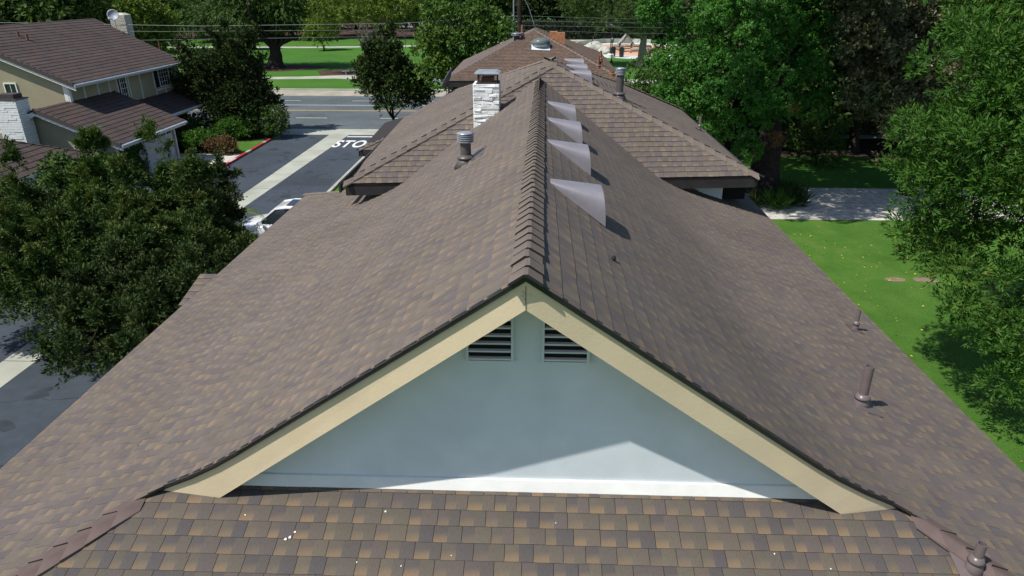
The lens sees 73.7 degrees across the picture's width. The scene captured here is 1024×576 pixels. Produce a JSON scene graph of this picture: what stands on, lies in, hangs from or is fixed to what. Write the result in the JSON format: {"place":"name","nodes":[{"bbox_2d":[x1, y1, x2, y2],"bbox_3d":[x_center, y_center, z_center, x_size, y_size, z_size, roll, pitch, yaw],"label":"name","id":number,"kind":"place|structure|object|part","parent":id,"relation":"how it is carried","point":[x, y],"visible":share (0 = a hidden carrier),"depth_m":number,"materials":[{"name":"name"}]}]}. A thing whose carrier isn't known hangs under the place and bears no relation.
{"place":"outdoors","nodes":[
{"label":"outdoors","id":0,"kind":"place"},
{"bbox_2d":[93,143,152,186],"bbox_3d":[-22.084,-6.796,37.888,2.799,2.191,3.102,1,24,2],"label":"box hedge","id":1,"kind":"object","parent":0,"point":[133,153],"visible":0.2,"depth_m":37.79,"materials":[{"name":"green plant"}]},
{"bbox_2d":[138,149,147,176],"bbox_3d":[-19.948,-6.572,37.152,0.411,2.000,0.410,10,26,21],"label":"lamp post","id":2,"kind":"object","parent":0,"point":[142,154],"visible":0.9,"depth_m":36.87,"materials":[{"name":"black metal"}]},
{"bbox_2d":[178,153,239,163],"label":"garage driveway","id":3,"kind":"structure","parent":0,"point":[227,158],"depth_m":43.81,"materials":[{"name":"concrete"}]},
{"bbox_2d":[212,140,264,152],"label":"corner lawn","id":4,"kind":"structure","parent":0,"point":[244,146],"depth_m":46.82,"materials":[{"name":"green plant"}]},
{"bbox_2d":[171,19,449,38],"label":"park mulch","id":5,"kind":"object","parent":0,"point":[399,35],"depth_m":158.29,"materials":[{"name":"brown soil"}]},
{"bbox_2d":[352,2,405,35],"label":"park tree","id":6,"kind":"object","parent":5,"relation":"on","point":[403,22],"visible":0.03,"depth_m":142.38,"materials":[{"name":"green plant"}]},
{"bbox_2d":[399,1,438,26],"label":"park tree","id":7,"kind":"object","parent":5,"relation":"on","point":[416,20],"visible":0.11,"depth_m":146.34,"materials":[{"name":"green plant"}]},
{"bbox_2d":[275,129,378,134],"bbox_3d":[-12.407,-11.706,51.215,12.500,0.001,2.200,1,24,2],"label":"apron","id":8,"kind":"object","parent":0,"point":[333,131],"visible":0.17,"depth_m":51.37,"materials":[{"name":"concrete"}]},
{"bbox_2d":[161,40,582,47],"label":"park path","id":9,"kind":"structure","parent":0,"point":[334,46],"depth_m":122.02,"materials":[{"name":"concrete"}]},
{"bbox_2d":[395,18,431,26],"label":"house","id":10,"kind":"structure","parent":0,"point":[408,23],"depth_m":182.28,"materials":[{"name":"white paint"}]},
{"bbox_2d":[263,75,657,82],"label":"sidewalk","id":11,"kind":"structure","parent":0,"point":[330,77],"depth_m":81.84,"materials":[{"name":"concrete"}]},
{"bbox_2d":[0,74,1023,575],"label":"house","id":12,"kind":"structure","parent":0,"point":[538,326],"depth_m":5.72,"materials":[{"name":"tile"}]},
{"bbox_2d":[441,25,625,89],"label":"house","id":13,"kind":"structure","parent":0,"point":[526,48],"depth_m":30.49,"materials":[{"name":"tile"}]},
{"bbox_2d":[188,96,881,130],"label":"road","id":14,"kind":"structure","parent":0,"point":[332,112],"depth_m":59.13,"materials":[{"name":"grey asphalt"}]},
{"bbox_2d":[166,17,1005,221],"bbox_3d":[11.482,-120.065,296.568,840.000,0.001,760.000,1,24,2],"label":"ground","id":15,"kind":"structure","parent":0,"point":[853,172],"depth_m":75.32,"materials":[{"name":"green plant"}]},
{"bbox_2d":[0,139,90,192],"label":"house","id":16,"kind":"structure","parent":15,"relation":"on","point":[32,153],"depth_m":30.61,"materials":[{"name":"brown tile"}]},
{"bbox_2d":[0,0,130,24],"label":"park tree","id":17,"kind":"object","parent":15,"relation":"on","point":[21,11],"visible":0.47,"depth_m":69.36,"materials":[{"name":"green plant"}]},
{"bbox_2d":[0,13,203,172],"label":"house","id":18,"kind":"structure","parent":15,"relation":"on","point":[60,81],"depth_m":39.85,"materials":[{"name":"brown tile"}]},
{"bbox_2d":[3,83,18,92],"bbox_3d":[-27.671,-10.821,37.788,0.720,1.020,0.060,1,24,2],"label":"window","id":19,"kind":"structure","parent":18,"relation":"in","point":[8,87],"depth_m":37.70,"materials":[{"name":"white glass"}]},
{"bbox_2d":[107,9,118,28],"bbox_3d":[-28.161,-18.969,48.230,0.746,1.329,0.396,-21,31,-39],"label":"satellite dish","id":20,"kind":"object","parent":18,"relation":"attached to","point":[112,14],"visible":1,"depth_m":48.13,"materials":[{"name":"white paint"}]},
{"bbox_2d":[118,77,129,96],"bbox_3d":[-24.301,-12.342,42.841,0.060,1.880,0.770,1,24,2],"label":"window","id":21,"kind":"structure","parent":18,"relation":"in","point":[122,81],"depth_m":42.82,"materials":[{"name":"white glass"}]},
{"bbox_2d":[120,130,176,172],"bbox_3d":[-21.016,-7.735,39.688,0.065,2.080,5.500,1,24,2],"label":"garage door","id":22,"kind":"structure","parent":18,"relation":"in","point":[152,155],"depth_m":40.19,"materials":[{"name":"grey paint"}]},
{"bbox_2d":[157,68,170,86],"bbox_3d":[-24.120,-14.655,47.310,0.060,1.260,1.420,1,24,2],"label":"window","id":23,"kind":"structure","parent":18,"relation":"in","point":[163,74],"depth_m":47.30,"materials":[{"name":"white glass"}]},
{"bbox_2d":[97,0,182,53],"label":"park tree","id":24,"kind":"object","parent":15,"relation":"on","point":[145,16],"visible":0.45,"depth_m":78.95,"materials":[{"name":"green plant"}]},
{"bbox_2d":[126,0,195,51],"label":"park tree","id":25,"kind":"object","parent":15,"relation":"on","point":[175,4],"visible":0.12,"depth_m":110.93,"materials":[{"name":"green plant"}]},
{"bbox_2d":[0,134,372,466],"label":"drive","id":26,"kind":"structure","parent":15,"relation":"on","point":[33,403],"depth_m":22.06,"materials":[{"name":"asphalt"}]},
{"bbox_2d":[0,134,122,346],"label":"juniper tree","id":27,"kind":"object","parent":26,"relation":"on","point":[42,238],"visible":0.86,"depth_m":18.56,"materials":[{"name":"green plant"}]},
{"bbox_2d":[28,148,107,202],"bbox_3d":[-15.853,-2.735,25.137,2.918,4.900,2.923,1,24,2],"label":"broadleaf bush","id":28,"kind":"object","parent":26,"relation":"on","point":[52,178],"visible":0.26,"depth_m":23.93,"materials":[{"name":"green plant"}]},
{"bbox_2d":[47,123,132,236],"bbox_3d":[-14.160,-2.352,23.135,4.006,5.808,4.362,11,26,24],"label":"juniper tree","id":29,"kind":"object","parent":26,"relation":"on","point":[92,169],"visible":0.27,"depth_m":23.55,"materials":[{"name":"green plant"}]},
{"bbox_2d":[18,227,240,389],"bbox_3d":[-8.896,0.998,17.439,6.171,4.330,5.305,1,24,2],"label":"juniper tree","id":30,"kind":"object","parent":26,"relation":"on","point":[132,304],"visible":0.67,"depth_m":16.29,"materials":[{"name":"green plant"}]},
{"bbox_2d":[133,115,180,187],"bbox_3d":[-13.175,-3.539,26.001,3.799,5.682,2.444,16,28,32],"label":"juniper tree","id":31,"kind":"object","parent":26,"relation":"on","point":[147,132],"visible":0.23,"depth_m":26.00,"materials":[{"name":"green plant"}]},
{"bbox_2d":[89,147,255,267],"bbox_3d":[-10.241,-1.075,20.519,5.438,5.604,4.262,20,31,38],"label":"juniper tree","id":32,"kind":"object","parent":26,"relation":"on","point":[175,208],"visible":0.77,"depth_m":20.16,"materials":[{"name":"green plant"}]},
{"bbox_2d":[0,135,347,386],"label":"drive gutter","id":33,"kind":"object","parent":26,"relation":"on","point":[12,366],"visible":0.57,"depth_m":36.61,"materials":[{"name":"concrete"}]},
{"bbox_2d":[174,146,258,267],"bbox_3d":[-9.656,-1.640,22.540,3.229,5.017,6.068,-14,28,-29],"label":"juniper tree","id":34,"kind":"object","parent":26,"relation":"on","point":[233,210],"visible":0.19,"depth_m":22.62,"materials":[{"name":"green plant"}]},
{"bbox_2d":[239,207,265,225],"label":"palm frond","id":35,"kind":"object","parent":26,"relation":"on","point":[252,213],"visible":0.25,"depth_m":26.81,"materials":[{"name":"green plant"}]},
{"bbox_2d":[242,198,301,236],"bbox_3d":[-9.172,-2.735,28.688,4.926,1.801,2.169,1,24,2],"label":"parked car","id":36,"kind":"object","parent":26,"relation":"on","point":[257,224],"visible":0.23,"depth_m":27.89,"materials":[{"name":"white paint"}]},
{"bbox_3d":[-8.867,-2.911,27.810,3.042,0.637,0.254,1,24,2],"label":"side window","id":37,"kind":"part","parent":36,"relation":"part of","materials":[{"name":"glass"}]},
{"bbox_2d":[184,0,234,41],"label":"park tree","id":38,"kind":"object","parent":15,"relation":"on","point":[193,1],"visible":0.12,"depth_m":127.84,"materials":[{"name":"green plant"}]},
{"bbox_2d":[177,131,276,152],"bbox_3d":[-22.766,-10.442,48.352,11.020,0.001,8.000,1,24,2],"label":"planting bed","id":39,"kind":"object","parent":15,"relation":"on","point":[238,140],"visible":0.12,"depth_m":48.68,"materials":[{"name":"soil"}]},
{"bbox_2d":[175,112,212,150],"bbox_3d":[-22.543,-10.485,46.197,4.782,2.423,4.517,1,24,2],"label":"dark shrub","id":40,"kind":"object","parent":39,"relation":"on","point":[188,125],"visible":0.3,"depth_m":46.42,"materials":[{"name":"green plant"}]},
{"bbox_2d":[177,127,219,153],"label":"green shrub","id":41,"kind":"object","parent":39,"relation":"on","point":[195,136],"visible":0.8,"depth_m":44.46,"materials":[{"name":"green plant"}]},
{"bbox_2d":[178,111,221,138],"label":"dark shrub","id":42,"kind":"object","parent":39,"relation":"on","point":[198,114],"visible":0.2,"depth_m":48.72,"materials":[{"name":"green plant"}]},
{"bbox_2d":[201,132,239,155],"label":"flowering shrub","id":43,"kind":"object","parent":39,"relation":"on","point":[225,143],"visible":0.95,"depth_m":44.06,"materials":[{"name":"brown plant"}]},
{"bbox_2d":[167,13,287,131],"bbox_3d":[-20.358,-15.179,48.904,8.321,8.450,5.180,6,25,14],"label":"juniper tree","id":44,"kind":"object","parent":39,"relation":"on","point":[210,84],"visible":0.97,"depth_m":47.84,"materials":[{"name":"green plant"}]},
{"bbox_2d":[210,114,256,140],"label":"grassy shrub","id":45,"kind":"object","parent":39,"relation":"on","point":[228,125],"visible":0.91,"depth_m":48.02,"materials":[{"name":"green plant"}]},
{"bbox_2d":[230,100,291,139],"bbox_3d":[-18.078,-11.990,48.881,4.596,3.231,3.402,15,28,31],"label":"leafy shrub","id":46,"kind":"object","parent":39,"relation":"on","point":[271,126],"visible":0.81,"depth_m":48.45,"materials":[{"name":"green plant"}]},
{"bbox_2d":[225,139,270,165],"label":"red kerb","id":47,"kind":"structure","parent":15,"relation":"on","point":[247,152],"depth_m":44.53,"materials":[{"name":"paint"}]},
{"bbox_2d":[263,65,327,70],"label":"tree bed","id":48,"kind":"object","parent":15,"relation":"on","point":[294,67],"visible":0.38,"depth_m":91.91,"materials":[{"name":"brown soil"}]},
{"bbox_2d":[169,0,342,68],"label":"pepper tree","id":49,"kind":"object","parent":48,"relation":"on","point":[264,13],"visible":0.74,"depth_m":87.81,"materials":[{"name":"green plant"}]},
{"bbox_2d":[276,2,319,35],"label":"park tree","id":50,"kind":"object","parent":15,"relation":"on","point":[297,12],"visible":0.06,"depth_m":136.03,"materials":[{"name":"green plant"}]},
{"bbox_2d":[305,18,333,50],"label":"tree","id":51,"kind":"object","parent":15,"relation":"on","point":[328,40],"visible":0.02,"depth_m":115.27,"materials":[{"name":"green plant"}]},
{"bbox_2d":[327,156,364,191],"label":"drive kerb","id":52,"kind":"structure","parent":15,"relation":"on","point":[333,187],"depth_m":38.55,"materials":[{"name":"concrete"}]},
{"bbox_2d":[273,90,447,96],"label":"road gutter","id":53,"kind":"object","parent":15,"relation":"on","point":[316,93],"visible":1,"depth_m":69.61,"materials":[{"name":"concrete"}]},
{"bbox_2d":[296,0,427,48],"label":"feathery tree","id":54,"kind":"object","parent":15,"relation":"on","point":[342,12],"visible":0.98,"depth_m":81.33,"materials":[{"name":"green plant"}]},
{"bbox_2d":[318,69,426,75],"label":"bench pad","id":55,"kind":"object","parent":15,"relation":"on","point":[330,72],"visible":0.29,"depth_m":86.61,"materials":[{"name":"grey concrete"}]},
{"bbox_2d":[435,0,491,31],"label":"park tree","id":56,"kind":"object","parent":15,"relation":"on","point":[452,1],"visible":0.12,"depth_m":142.03,"materials":[{"name":"green plant"}]},
{"bbox_2d":[478,0,527,19],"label":"park tree","id":57,"kind":"object","parent":15,"relation":"on","point":[506,6],"visible":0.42,"depth_m":143.65,"materials":[{"name":"green plant"}]},
{"bbox_2d":[512,0,523,36],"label":"utility pole","id":58,"kind":"object","parent":15,"relation":"on","point":[519,16],"visible":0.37,"depth_m":47.49,"materials":[{"name":"brown wood"}]},
{"bbox_2d":[0,16,511,25],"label":"utility wire","id":59,"kind":"object","parent":58,"relation":"attached to","point":[258,25],"visible":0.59,"depth_m":48.38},
{"bbox_2d":[141,29,409,31],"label":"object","id":60,"kind":"object","parent":58,"relation":"attached to","point":[281,30],"visible":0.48,"depth_m":48.46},
{"bbox_2d":[179,32,510,39],"bbox_3d":[-43.887,-18.328,49.525,88.500,0.611,0.020,1,24,2],"label":"utility wire","id":61,"kind":"object","parent":58,"relation":"attached to","point":[262,38],"visible":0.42,"depth_m":48.59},
{"bbox_2d":[536,16,619,18],"bbox_3d":[31.214,-18.423,46.535,61.200,0.321,0.020,1,24,2],"label":"utility wire","id":62,"kind":"object","parent":58,"relation":"attached to","point":[578,17],"visible":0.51,"depth_m":47.41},
{"bbox_2d":[548,21,623,22],"bbox_3d":[31.214,-18.149,46.656,61.200,0.321,0.020,1,24,2],"label":"utility wire","id":63,"kind":"object","parent":58,"relation":"attached to","point":[566,21],"visible":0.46,"depth_m":47.55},
{"bbox_2d":[524,25,652,27],"bbox_3d":[31.214,-17.875,46.777,61.200,0.321,0.020,1,24,2],"label":"utility wire","id":64,"kind":"object","parent":58,"relation":"attached to","point":[588,26],"visible":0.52,"depth_m":47.63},
{"bbox_2d":[563,31,638,33],"bbox_3d":[31.214,-17.531,46.929,61.200,0.271,0.020,1,24,2],"label":"utility wire","id":65,"kind":"object","parent":58,"relation":"attached to","point":[601,32],"visible":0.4,"depth_m":47.75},
{"bbox_2d":[508,0,555,21],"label":"park tree","id":66,"kind":"object","parent":15,"relation":"on","point":[530,3],"visible":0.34,"depth_m":147.14,"materials":[{"name":"green plant"}]},
{"bbox_2d":[207,127,884,133],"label":"kerb","id":67,"kind":"structure","parent":15,"relation":"on","point":[873,132],"depth_m":50.73,"materials":[{"name":"concrete"}]},
{"bbox_2d":[338,57,764,198],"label":"house","id":68,"kind":"structure","parent":15,"relation":"on","point":[673,145],"depth_m":14.77,"materials":[{"name":"tile"}]},
{"bbox_2d":[433,69,451,92],"bbox_3d":[-2.064,-6.300,20.875,0.584,0.758,0.452,-13,27,-27],"label":"satellite dish","id":69,"kind":"object","parent":68,"relation":"attached to","point":[446,80],"visible":0.99,"depth_m":20.81,"materials":[{"name":"paint"}]},
{"bbox_2d":[274,88,832,92],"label":"kerb","id":70,"kind":"structure","parent":15,"relation":"on","point":[340,89],"depth_m":71.55,"materials":[{"name":"concrete"}]},
{"bbox_2d":[500,18,691,39],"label":"hedge","id":71,"kind":"object","parent":15,"relation":"on","point":[583,33],"visible":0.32,"depth_m":139.28,"materials":[{"name":"green plant"}]},
{"bbox_2d":[607,27,613,57],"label":"flag pole","id":72,"kind":"object","parent":15,"relation":"on","point":[608,55],"visible":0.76,"depth_m":104.11,"materials":[{"name":"white metal"}]},
{"bbox_2d":[610,37,613,62],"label":"park lamp","id":73,"kind":"object","parent":15,"relation":"on","point":[612,40],"visible":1,"depth_m":96.93,"materials":[{"name":"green metal"}]},
{"bbox_2d":[555,0,686,66],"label":"pine tree","id":74,"kind":"object","parent":15,"relation":"on","point":[623,10],"visible":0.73,"depth_m":89.30,"materials":[{"name":"green plant"}]},
{"bbox_2d":[647,14,683,37],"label":"park tree","id":75,"kind":"object","parent":15,"relation":"on","point":[662,29],"visible":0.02,"depth_m":135.49,"materials":[{"name":"green plant"}]},
{"bbox_2d":[624,53,735,143],"bbox_3d":[9.416,-11.095,41.971,9.021,6.581,5.758,8,25,18],"label":"viburnum bush","id":76,"kind":"object","parent":15,"relation":"on","point":[639,78],"visible":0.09,"depth_m":41.22,"materials":[{"name":"green plant"}]},
{"bbox_2d":[634,0,849,194],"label":"fern pine","id":77,"kind":"object","parent":15,"relation":"on","point":[791,31],"visible":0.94,"depth_m":32.33,"materials":[{"name":"green plant"}]},
{"bbox_2d":[682,0,834,126],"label":"park tree","id":78,"kind":"object","parent":15,"relation":"on","point":[793,119],"depth_m":49.20,"materials":[{"name":"green plant"}]},
{"bbox_2d":[782,105,854,170],"bbox_3d":[18.427,-9.025,40.814,3.734,3.730,3.293,-19,30,-37],"label":"round shrub","id":79,"kind":"object","parent":15,"relation":"on","point":[832,136],"visible":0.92,"depth_m":40.54,"materials":[{"name":"green plant"}]},
{"bbox_2d":[707,96,1016,135],"bbox_3d":[31.840,-12.491,49.771,36.680,3.379,1.752,1,24,2],"label":"hedge","id":80,"kind":"object","parent":15,"relation":"on","point":[874,128],"visible":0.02,"depth_m":50.17,"materials":[{"name":"green plant"}]},
{"bbox_2d":[712,135,1023,158],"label":"shaded mulch","id":81,"kind":"object","parent":15,"relation":"on","point":[867,147],"visible":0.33,"depth_m":45.73,"materials":[{"name":"soil"}]},
{"bbox_2d":[645,0,822,147],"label":"park tree","id":82,"kind":"object","parent":81,"relation":"on","point":[734,102],"visible":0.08,"depth_m":43.05,"materials":[{"name":"green plant"}]},
{"bbox_2d":[773,0,992,151],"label":"park tree","id":83,"kind":"object","parent":81,"relation":"on","point":[853,143],"visible":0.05,"depth_m":42.47,"materials":[{"name":"green plant"}]},
{"bbox_2d":[820,0,1017,196],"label":"magnolia tree","id":84,"kind":"object","parent":15,"relation":"on","point":[878,54],"visible":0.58,"depth_m":31.40,"materials":[{"name":"green plant"}]},
{"bbox_2d":[611,46,615,56],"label":"trash bin","id":85,"kind":"object","parent":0,"point":[613,50],"visible":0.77,"depth_m":105.60,"materials":[{"name":"black plastic"}]},
{"bbox_2d":[619,47,624,56],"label":"trash bin","id":86,"kind":"object","parent":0,"point":[621,51],"visible":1,"depth_m":104.92,"materials":[{"name":"black plastic"}]},
{"bbox_2d":[602,43,671,58],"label":"play terrace","id":87,"kind":"structure","parent":0,"point":[624,57],"depth_m":107.91,"materials":[{"name":"white paint"}]},
{"bbox_2d":[576,39,651,44],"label":"seat wall","id":88,"kind":"structure","parent":87,"relation":"on","point":[584,42],"depth_m":130.93,"materials":[{"name":"concrete"}]},
{"bbox_2d":[603,44,665,55],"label":"play surface","id":89,"kind":"object","parent":87,"relation":"on","point":[628,53],"visible":0.11,"depth_m":112.75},
{"bbox_2d":[584,41,602,50],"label":"boulder","id":90,"kind":"object","parent":89,"relation":"on","point":[595,45],"visible":0.38,"depth_m":112.53,"materials":[{"name":"stone"}]},
{"bbox_2d":[598,46,609,53],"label":"boulder","id":91,"kind":"object","parent":89,"relation":"on","point":[605,49],"visible":0.54,"depth_m":109.74,"materials":[{"name":"stone"}]},
{"bbox_2d":[617,35,634,51],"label":"playhouse","id":92,"kind":"object","parent":89,"relation":"on","point":[625,38],"visible":0.72,"depth_m":113.21,"materials":[{"name":"brown wood"}]},
{"bbox_2d":[613,44,651,47],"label":"balance log","id":93,"kind":"object","parent":89,"relation":"on","point":[629,45],"visible":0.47,"depth_m":118.79,"materials":[{"name":"brown wood"}]},
{"bbox_2d":[630,48,651,52],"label":"balance log","id":94,"kind":"object","parent":89,"relation":"on","point":[634,49],"visible":0.54,"depth_m":111.69,"materials":[{"name":"brown wood"}]},
{"bbox_2d":[735,135,1021,139],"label":"path","id":95,"kind":"structure","parent":0,"point":[861,136],"depth_m":49.67,"materials":[{"name":"concrete"}]},
{"bbox_2d":[759,188,1021,221],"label":"driveway","id":96,"kind":"structure","parent":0,"point":[847,203],"depth_m":33.87,"materials":[{"name":"concrete"}]},
{"bbox_2d":[763,185,802,211],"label":"strap plant","id":97,"kind":"object","parent":96,"relation":"on","point":[778,200],"visible":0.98,"depth_m":33.37,"materials":[{"name":"green plant"}]},
{"bbox_2d":[766,175,810,195],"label":"strap plant","id":98,"kind":"object","parent":96,"relation":"on","point":[795,185],"visible":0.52,"depth_m":35.30,"materials":[{"name":"green plant"}]},
{"bbox_2d":[769,183,817,209],"bbox_3d":[14.055,-4.674,34.005,2.556,1.245,2.598,1,24,2],"label":"strap plant","id":99,"kind":"object","parent":96,"relation":"on","point":[804,198],"visible":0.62,"depth_m":33.80,"materials":[{"name":"green plant"}]},
{"bbox_2d":[771,219,1023,472],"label":"lawn","id":100,"kind":"structure","parent":0,"point":[933,357],"depth_m":23.30,"materials":[{"name":"green plant"}]},
{"bbox_2d":[884,277,904,281],"bbox_3d":[14.274,-0.320,25.444,0.779,0.001,0.420,1,24,2],"label":"bare patch","id":101,"kind":"object","parent":100,"relation":"on","point":[894,279],"visible":1,"depth_m":25.44,"materials":[{"name":"brown soil"}]},
{"bbox_2d":[794,234,1022,462],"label":"fallen leaves","id":102,"kind":"object","parent":100,"relation":"on","point":[923,306],"visible":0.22,"depth_m":23.84,"materials":[{"name":"yellow plant"}]},
{"bbox_2d":[913,277,938,281],"bbox_3d":[15.404,-0.312,25.425,0.951,0.001,0.480,1,24,2],"label":"bare patch","id":103,"kind":"object","parent":100,"relation":"on","point":[922,279],"visible":0.8,"depth_m":25.44,"materials":[{"name":"brown soil"}]},
{"bbox_2d":[875,0,1023,408],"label":"podocarpus tree","id":104,"kind":"object","parent":100,"relation":"on","point":[988,104],"visible":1,"depth_m":15.55,"materials":[{"name":"green plant"}]},
{"label":"shade bed","id":105,"kind":"structure","parent":0,"visible":0},
{"bbox_2d":[745,187,779,208],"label":"strap plant","id":106,"kind":"object","parent":105,"relation":"on","point":[756,198],"visible":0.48,"depth_m":33.74,"materials":[{"name":"green plant"}]},
{"label":"side lawn","id":107,"kind":"structure","parent":0,"visible":0},
{"bbox_2d":[347,16,436,119],"bbox_3d":[-7.846,-14.085,46.595,5.812,8.315,4.966,-14,28,-29],"label":"juniper tree","id":108,"kind":"object","parent":107,"relation":"on","point":[383,68],"visible":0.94,"depth_m":45.51,"materials":[{"name":"green plant"}]},
{"bbox_2d":[408,0,518,93],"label":"magnolia tree","id":109,"kind":"object","parent":107,"relation":"on","point":[433,38],"visible":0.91,"depth_m":43.81,"materials":[{"name":"green plant"}]},
{"label":"far park mulch","id":110,"kind":"structure","parent":0,"visible":0},
{"bbox_2d":[524,0,577,20],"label":"park tree","id":111,"kind":"object","parent":110,"relation":"on","point":[552,12],"visible":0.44,"depth_m":146.03,"materials":[{"name":"green plant"}]},
{"bbox_2d":[567,4,609,21],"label":"park tree","id":112,"kind":"object","parent":110,"relation":"on","point":[589,17],"visible":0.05,"depth_m":144.39,"materials":[{"name":"green plant"}]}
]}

